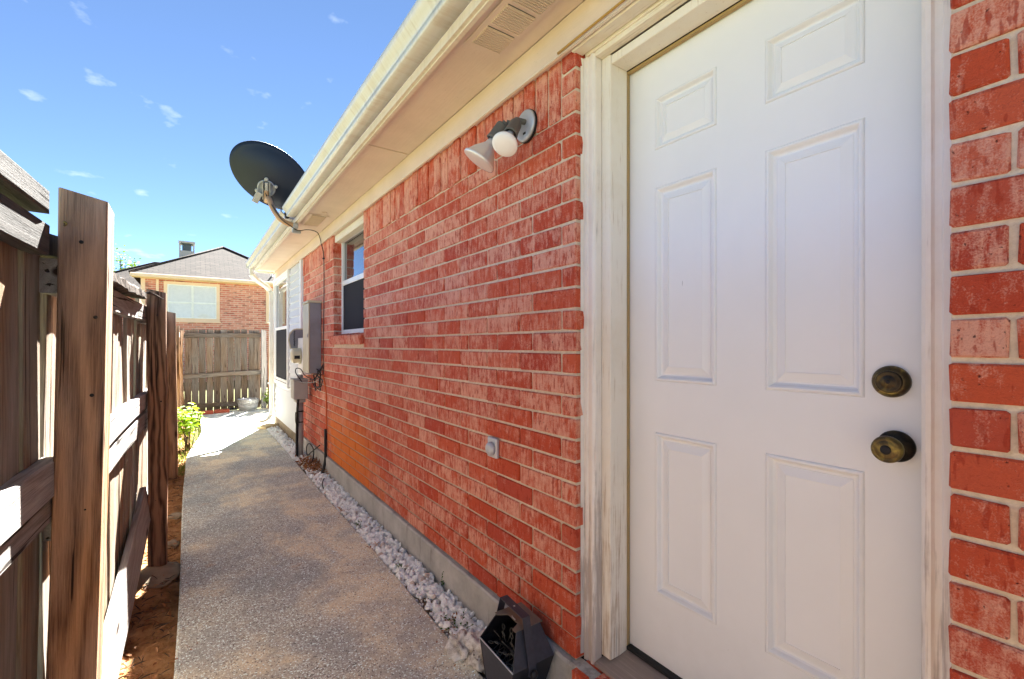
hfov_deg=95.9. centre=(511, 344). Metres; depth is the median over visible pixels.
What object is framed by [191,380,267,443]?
ground
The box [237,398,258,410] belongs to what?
tub
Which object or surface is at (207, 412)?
paver
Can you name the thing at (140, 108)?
sky
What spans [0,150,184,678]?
fence
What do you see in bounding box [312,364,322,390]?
cable
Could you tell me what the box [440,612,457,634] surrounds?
weed
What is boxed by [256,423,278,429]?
splash block
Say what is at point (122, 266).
tree
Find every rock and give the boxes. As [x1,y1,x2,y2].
[444,629,468,661]
[463,629,484,672]
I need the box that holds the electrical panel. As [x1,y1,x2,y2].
[302,300,321,373]
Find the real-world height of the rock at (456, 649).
0.092 m
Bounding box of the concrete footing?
[137,561,179,589]
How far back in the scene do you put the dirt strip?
2.17 m
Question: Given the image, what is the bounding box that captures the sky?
[0,0,416,270]
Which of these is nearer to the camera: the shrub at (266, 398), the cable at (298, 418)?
the cable at (298, 418)
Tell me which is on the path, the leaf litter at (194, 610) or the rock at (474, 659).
the leaf litter at (194, 610)
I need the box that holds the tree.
[113,244,141,270]
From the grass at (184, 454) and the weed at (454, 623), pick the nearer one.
the weed at (454, 623)
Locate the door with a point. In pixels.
(775, 150)
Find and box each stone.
[168,512,181,519]
[168,539,179,548]
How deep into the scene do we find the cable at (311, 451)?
4.73 m
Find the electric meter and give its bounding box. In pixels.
[288,328,310,374]
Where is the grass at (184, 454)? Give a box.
[178,425,201,475]
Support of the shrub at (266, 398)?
on the path
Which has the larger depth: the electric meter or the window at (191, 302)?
the window at (191, 302)
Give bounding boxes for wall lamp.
[464,109,537,172]
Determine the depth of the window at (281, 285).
6.76 m
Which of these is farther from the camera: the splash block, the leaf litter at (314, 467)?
the splash block
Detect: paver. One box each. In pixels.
[197,410,213,414]
[214,409,229,413]
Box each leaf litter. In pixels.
[119,440,182,678]
[174,430,455,665]
[295,454,328,474]
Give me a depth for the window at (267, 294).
17.76 m
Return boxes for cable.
[263,185,324,374]
[295,368,321,381]
[295,399,299,456]
[295,405,298,426]
[306,443,319,462]
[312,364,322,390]
[321,429,326,473]
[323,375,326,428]
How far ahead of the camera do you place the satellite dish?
4.45 m
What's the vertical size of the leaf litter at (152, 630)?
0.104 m
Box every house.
[113,240,273,381]
[246,0,1023,678]
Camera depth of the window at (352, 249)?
4.11 m
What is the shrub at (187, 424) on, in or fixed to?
on the dirt strip
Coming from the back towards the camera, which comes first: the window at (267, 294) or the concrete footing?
the window at (267, 294)
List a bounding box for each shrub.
[177,402,205,450]
[261,389,268,408]
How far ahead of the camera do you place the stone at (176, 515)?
3.46 m
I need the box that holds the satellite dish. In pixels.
[229,140,304,233]
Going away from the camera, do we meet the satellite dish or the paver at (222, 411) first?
the satellite dish
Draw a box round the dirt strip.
[118,412,191,678]
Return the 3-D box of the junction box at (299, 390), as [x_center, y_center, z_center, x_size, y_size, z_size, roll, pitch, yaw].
[-2.366,0.820,5.134,0.158,0.960,0.199,0,0,-35]
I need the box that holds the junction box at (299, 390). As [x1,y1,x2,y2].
[290,375,308,457]
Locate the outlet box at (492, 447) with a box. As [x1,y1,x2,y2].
[485,436,498,458]
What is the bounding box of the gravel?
[265,423,512,673]
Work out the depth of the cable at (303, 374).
5.01 m
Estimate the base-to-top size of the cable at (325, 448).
0.456 m
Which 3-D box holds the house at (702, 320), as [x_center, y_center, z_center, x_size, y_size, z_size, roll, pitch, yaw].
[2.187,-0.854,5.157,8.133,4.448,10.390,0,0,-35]
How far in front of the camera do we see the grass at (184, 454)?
5.57 m
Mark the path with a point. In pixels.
(281, 579)
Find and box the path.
[174,408,483,678]
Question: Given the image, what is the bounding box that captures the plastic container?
[479,595,553,678]
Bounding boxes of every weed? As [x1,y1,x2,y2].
[439,612,473,630]
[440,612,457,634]
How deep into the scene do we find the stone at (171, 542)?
2.99 m
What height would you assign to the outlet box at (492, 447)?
0.087 m
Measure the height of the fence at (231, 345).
1.697 m
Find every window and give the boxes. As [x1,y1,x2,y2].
[164,281,220,322]
[265,289,272,323]
[273,269,289,387]
[341,228,364,333]
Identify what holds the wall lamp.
attached to the house at (702, 320)
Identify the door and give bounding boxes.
[630,0,920,678]
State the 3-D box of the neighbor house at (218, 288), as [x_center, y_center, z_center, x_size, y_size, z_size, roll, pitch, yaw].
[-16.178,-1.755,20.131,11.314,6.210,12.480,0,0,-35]
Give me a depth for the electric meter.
5.22 m
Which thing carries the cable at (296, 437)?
attached to the junction box at (299, 390)
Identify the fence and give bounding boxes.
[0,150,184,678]
[179,329,268,412]
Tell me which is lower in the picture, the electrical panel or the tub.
the tub
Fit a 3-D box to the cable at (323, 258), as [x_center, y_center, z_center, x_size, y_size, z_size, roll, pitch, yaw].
[-2.066,-0.617,4.427,0.534,1.836,0.422,0,0,-35]

